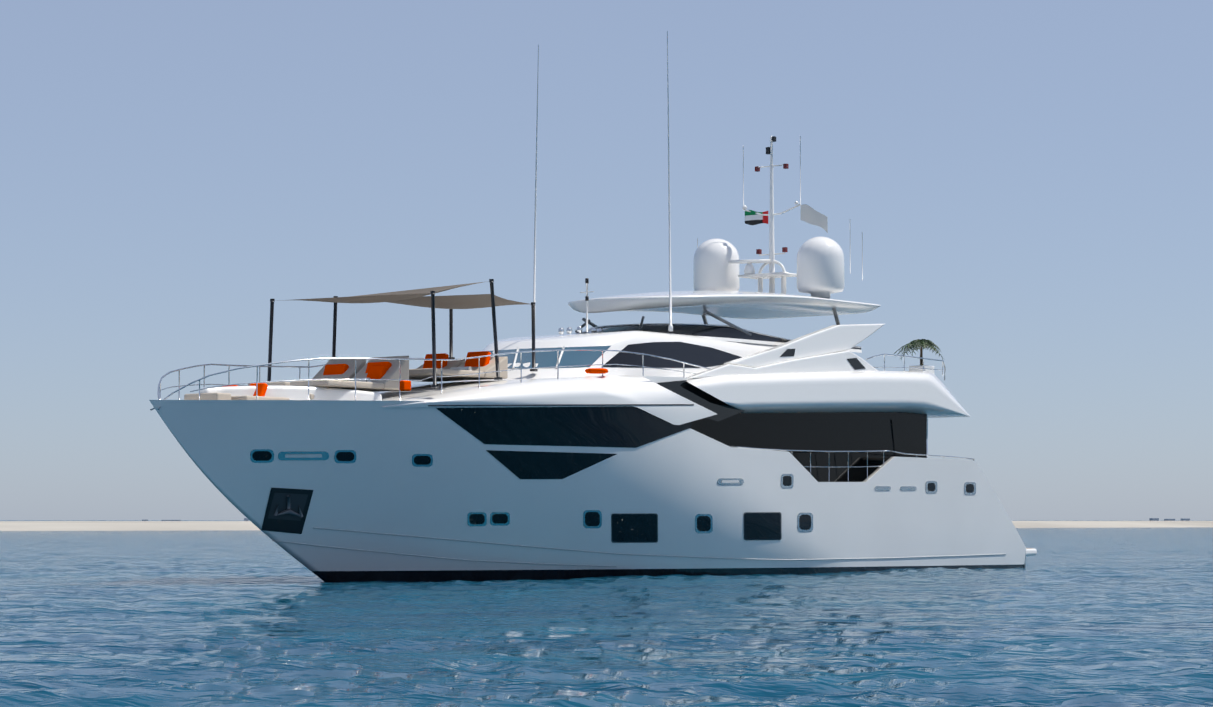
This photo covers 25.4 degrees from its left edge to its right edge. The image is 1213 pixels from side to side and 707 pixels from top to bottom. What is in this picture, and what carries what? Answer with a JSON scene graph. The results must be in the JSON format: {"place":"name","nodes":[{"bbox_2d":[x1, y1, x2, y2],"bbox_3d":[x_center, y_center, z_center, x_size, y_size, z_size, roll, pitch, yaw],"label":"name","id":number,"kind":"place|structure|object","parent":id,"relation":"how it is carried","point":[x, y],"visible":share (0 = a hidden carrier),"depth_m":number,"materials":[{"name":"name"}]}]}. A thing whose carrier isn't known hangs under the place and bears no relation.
{"place":"outdoors","nodes":[
{"label":"outdoors","id":0,"kind":"place"},
{"bbox_2d":[0,529,1212,706],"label":"sea","id":1,"kind":"structure","parent":0,"point":[1062,618],"depth_m":37.62,"materials":[{"name":"blue liquid"}]},
{"bbox_2d":[149,400,1025,581],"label":"hull","id":2,"kind":"object","parent":1,"relation":"in","point":[382,484],"visible":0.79,"depth_m":72.25,"materials":[{"name":"paint"}]},
{"bbox_2d":[261,488,312,533],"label":"anchor frame","id":3,"kind":"object","parent":2,"relation":"on","point":[286,526],"visible":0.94,"depth_m":67.41,"materials":[{"name":"black metal"}]},
{"bbox_2d":[268,493,307,520],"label":"anchor recess","id":4,"kind":"object","parent":2,"relation":"in","point":[296,500],"visible":0.88,"depth_m":67.29,"materials":[{"name":"black metal"}]},
{"bbox_2d":[274,495,302,516],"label":"anchor","id":5,"kind":"object","parent":4,"relation":"in","point":[288,510],"visible":0.96,"depth_m":67.26,"materials":[{"name":"black paint"}]},
{"bbox_2d":[157,358,465,409],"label":"rail","id":6,"kind":"object","parent":2,"relation":"on","point":[179,386],"visible":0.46,"depth_m":68.81,"materials":[{"name":"silver metal"}]},
{"bbox_2d":[150,349,709,409],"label":"rail","id":7,"kind":"object","parent":2,"relation":"on","point":[479,373],"visible":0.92,"depth_m":68.58,"materials":[{"name":"silver metal"}]},
{"bbox_2d":[285,454,738,482],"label":"fairlead slots","id":8,"kind":"object","parent":2,"relation":"attached to","point":[320,456],"visible":1,"depth_m":66.97,"materials":[{"name":"white"}]},
{"bbox_2d":[378,375,716,424],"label":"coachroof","id":9,"kind":"object","parent":2,"relation":"on","point":[614,389],"visible":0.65,"depth_m":71.56,"materials":[{"name":"white"}]},
{"bbox_2d":[248,356,507,391],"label":"loungers","id":10,"kind":"object","parent":9,"relation":"on","point":[418,373],"visible":0.6,"depth_m":70.34,"materials":[{"name":"beige fabric"}]},
{"bbox_2d":[307,366,471,381],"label":"towels","id":11,"kind":"object","parent":10,"relation":"on","point":[463,368],"visible":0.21,"depth_m":71.95,"materials":[{"name":"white fabric"}]},
{"bbox_2d":[323,351,490,374],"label":"cushions","id":12,"kind":"object","parent":10,"relation":"on","point":[333,369],"visible":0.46,"depth_m":72.53,"materials":[{"name":"orange fabric"}]},
{"bbox_2d":[267,279,537,387],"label":"awning poles","id":13,"kind":"object","parent":9,"relation":"on","point":[435,385],"visible":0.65,"depth_m":71.45,"materials":[{"name":"grey metal"}]},
{"bbox_2d":[276,281,488,302],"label":"shade sail","id":14,"kind":"object","parent":13,"relation":"on","point":[390,296],"visible":0.96,"depth_m":70.63,"materials":[{"name":"brown fabric"}]},
{"bbox_2d":[388,294,528,308],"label":"shade sail","id":15,"kind":"object","parent":13,"relation":"on","point":[464,301],"visible":0.85,"depth_m":72.33,"materials":[{"name":"brown fabric"}]},
{"bbox_2d":[400,380,410,390],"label":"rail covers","id":16,"kind":"object","parent":9,"relation":"on","point":[405,385],"visible":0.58,"depth_m":67.23,"materials":[{"name":"orange"}]},
{"bbox_2d":[428,404,693,405],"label":"deck edge","id":17,"kind":"object","parent":9,"relation":"on","point":[578,405],"visible":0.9,"depth_m":71.69,"materials":[{"name":"grey"}]},
{"bbox_2d":[585,368,607,373],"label":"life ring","id":18,"kind":"object","parent":9,"relation":"on","point":[596,370],"visible":1,"depth_m":72.91,"materials":[{"name":"orange plastic"}]},
{"bbox_2d":[451,331,778,383],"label":"wheelhouse","id":19,"kind":"object","parent":9,"relation":"on","point":[621,340],"visible":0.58,"depth_m":75.33,"materials":[{"name":"white"}]},
{"bbox_2d":[512,347,564,368],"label":"mullions","id":20,"kind":"object","parent":19,"relation":"on","point":[516,354],"visible":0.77,"depth_m":74.36,"materials":[{"name":"white metal"}]},
{"bbox_2d":[489,346,609,367],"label":"windscreen","id":21,"kind":"object","parent":19,"relation":"on","point":[549,359],"visible":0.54,"depth_m":74.34,"materials":[{"name":"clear glass"}]},
{"bbox_2d":[558,326,602,334],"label":"spotlights","id":22,"kind":"object","parent":19,"relation":"on","point":[569,330],"visible":0.9,"depth_m":77.03,"materials":[{"name":"silver metal"}]},
{"bbox_2d":[533,31,672,331],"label":"whips","id":23,"kind":"object","parent":19,"relation":"on","point":[670,327],"visible":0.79,"depth_m":77.00,"materials":[{"name":"white"}]},
{"bbox_2d":[585,278,588,300],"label":"forward mast lights","id":24,"kind":"object","parent":23,"relation":"attached to","point":[586,281],"visible":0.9,"depth_m":77.70,"materials":[{"name":"black paint"}]},
{"bbox_2d":[603,342,741,367],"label":"side glass","id":25,"kind":"object","parent":19,"relation":"on","point":[703,356],"visible":0.9,"depth_m":76.44,"materials":[{"name":"black glass"}]},
{"bbox_2d":[575,308,839,335],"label":"hardtop struts","id":26,"kind":"object","parent":19,"relation":"on","point":[727,322],"visible":0.5,"depth_m":79.33,"materials":[{"name":"black metal"}]},
{"bbox_2d":[568,290,880,318],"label":"hardtop","id":27,"kind":"object","parent":26,"relation":"on","point":[745,305],"visible":0.94,"depth_m":80.74,"materials":[{"name":"white"}]},
{"bbox_2d":[693,236,844,297],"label":"satellite domes","id":28,"kind":"structure","parent":27,"relation":"on","point":[820,268],"depth_m":83.37,"materials":[{"name":"white plastic"}]},
{"bbox_2d":[697,135,862,293],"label":"white mast","id":29,"kind":"object","parent":27,"relation":"on","point":[760,276],"visible":0.94,"depth_m":84.97,"materials":[{"name":"white metal"}]},
{"bbox_2d":[745,210,767,224],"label":"flag","id":30,"kind":"object","parent":29,"relation":"attached to","point":[752,217],"visible":0.94,"depth_m":85.51,"materials":[{"name":"fabric"}]},
{"bbox_2d":[766,136,775,153],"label":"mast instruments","id":31,"kind":"object","parent":29,"relation":"attached to","point":[768,148],"visible":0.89,"depth_m":85.26,"materials":[{"name":"black paint"}]},
{"bbox_2d":[755,164,788,253],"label":"navigation lights","id":32,"kind":"object","parent":29,"relation":"attached to","point":[757,169],"visible":0.98,"depth_m":84.89,"materials":[{"name":"red plastic"}]},
{"bbox_2d":[800,204,827,232],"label":"flag","id":33,"kind":"object","parent":29,"relation":"attached to","point":[810,215],"visible":1,"depth_m":84.11,"materials":[{"name":"white fabric"}]},
{"bbox_2d":[572,325,860,349],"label":"fly screen","id":34,"kind":"object","parent":19,"relation":"on","point":[713,331],"visible":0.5,"depth_m":78.39,"materials":[{"name":"black glass"}]},
{"bbox_2d":[589,323,861,347],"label":"fly rail","id":35,"kind":"object","parent":34,"relation":"on","point":[697,324],"visible":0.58,"depth_m":78.80,"materials":[{"name":"black metal"}]},
{"bbox_2d":[700,336,861,352],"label":"fly coaming","id":36,"kind":"object","parent":19,"relation":"on","point":[761,342],"visible":0.17,"depth_m":79.68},
{"bbox_2d":[278,451,915,490],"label":"fairlead frames","id":37,"kind":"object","parent":2,"relation":"on","point":[281,455],"visible":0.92,"depth_m":67.23,"materials":[{"name":"silver metal"}]},
{"bbox_2d":[250,449,975,532],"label":"porthole frames","id":38,"kind":"structure","parent":2,"relation":"attached to","point":[585,511],"depth_m":72.87,"materials":[{"name":"silver metal"}]},
{"bbox_2d":[252,406,973,541],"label":"hull windows","id":39,"kind":"structure","parent":2,"relation":"in","point":[630,427],"depth_m":71.73,"materials":[{"name":"black glass"}]},
{"bbox_2d":[611,512,781,542],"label":"window frames","id":40,"kind":"structure","parent":2,"relation":"attached to","point":[657,527],"depth_m":75.02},
{"bbox_2d":[691,412,926,481],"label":"window","id":41,"kind":"structure","parent":2,"relation":"on","point":[903,432],"depth_m":81.91,"materials":[{"name":"glass"}]},
{"bbox_2d":[687,371,970,417],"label":"aft deck","id":42,"kind":"object","parent":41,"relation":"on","point":[929,394],"visible":0.54,"depth_m":81.00,"materials":[{"name":"white"}]},
{"bbox_2d":[642,376,687,382],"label":"side deck","id":43,"kind":"object","parent":42,"relation":"attached to","point":[655,379],"visible":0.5,"depth_m":74.71,"materials":[{"name":"white paint"}]},
{"bbox_2d":[657,380,743,420],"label":"gap glass","id":44,"kind":"object","parent":42,"relation":"attached to","point":[698,396],"visible":0.75,"depth_m":76.03,"materials":[{"name":"black glass"}]},
{"bbox_2d":[686,324,884,378],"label":"fin","id":45,"kind":"object","parent":42,"relation":"on","point":[822,350],"visible":0.77,"depth_m":80.66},
{"bbox_2d":[780,349,865,369],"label":"fin vents","id":46,"kind":"object","parent":45,"relation":"attached to","point":[855,363],"visible":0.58,"depth_m":82.17,"materials":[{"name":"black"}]},
{"bbox_2d":[866,354,945,379],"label":"railing","id":47,"kind":"object","parent":42,"relation":"on","point":[904,367],"visible":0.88,"depth_m":84.75,"materials":[{"name":"silver metal"}]},
{"bbox_2d":[909,365,934,374],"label":"planter","id":48,"kind":"object","parent":42,"relation":"on","point":[917,367],"visible":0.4,"depth_m":87.18,"materials":[{"name":"white"}]},
{"bbox_2d":[893,339,944,364],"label":"palm","id":49,"kind":"object","parent":48,"relation":"in","point":[917,344],"depth_m":87.27,"materials":[{"name":"green plant"}]},
{"bbox_2d":[863,457,893,481],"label":"bulwark aft","id":50,"kind":"object","parent":2,"relation":"on","point":[878,469],"visible":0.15,"depth_m":82.85,"materials":[{"name":"white"}]},
{"bbox_2d":[731,418,973,481],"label":"side rails","id":51,"kind":"object","parent":50,"relation":"on","point":[867,466],"visible":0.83,"depth_m":82.33,"materials":[{"name":"silver metal"}]},
{"bbox_2d":[1026,548,1036,555],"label":"swim platform","id":52,"kind":"structure","parent":2,"relation":"attached to","point":[1031,552],"depth_m":90.82,"materials":[{"name":"white plastic"}]},
{"bbox_2d":[0,520,1212,528],"bbox_3d":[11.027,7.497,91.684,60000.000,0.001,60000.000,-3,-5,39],"label":"land","id":53,"kind":"structure","parent":0,"point":[1011,520],"depth_m":9015.57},
{"bbox_2d":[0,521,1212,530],"bbox_3d":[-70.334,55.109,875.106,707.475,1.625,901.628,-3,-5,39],"label":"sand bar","id":54,"kind":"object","parent":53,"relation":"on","point":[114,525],"visible":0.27,"depth_m":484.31,"materials":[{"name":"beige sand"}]},
{"bbox_2d":[142,518,1189,520],"bbox_3d":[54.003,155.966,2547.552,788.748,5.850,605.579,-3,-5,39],"label":"trees","id":55,"kind":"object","parent":53,"relation":"on","point":[1150,519],"depth_m":2540.25,"materials":[{"name":"grey"}]},
{"bbox_2d":[0,0,1212,519],"label":"sky","id":56,"kind":"structure","parent":0,"point":[1027,185],"materials":[{"name":"blue"}]},
{"bbox_2d":[272,527,1005,566],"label":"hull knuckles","id":57,"kind":"object","parent":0,"point":[578,550],"visible":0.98,"depth_m":72.60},
{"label":"bow consoles","id":58,"kind":"object","parent":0,"visible":0},
{"bbox_2d":[184,393,314,399],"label":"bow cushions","id":59,"kind":"object","parent":58,"relation":"on","point":[215,396],"visible":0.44,"depth_m":65.87,"materials":[{"name":"beige fabric"}]},
{"label":"fore deck","id":60,"kind":"structure","parent":0,"visible":0},
{"bbox_2d":[200,385,381,400],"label":"bow seating","id":61,"kind":"object","parent":60,"relation":"on","point":[301,393],"visible":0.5,"depth_m":67.19,"materials":[{"name":"white"}]},
{"bbox_2d":[222,366,386,395],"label":"bow pillows","id":62,"kind":"object","parent":61,"relation":"on","point":[376,372],"visible":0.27,"depth_m":69.23,"materials":[{"name":"orange fabric"}]}
]}

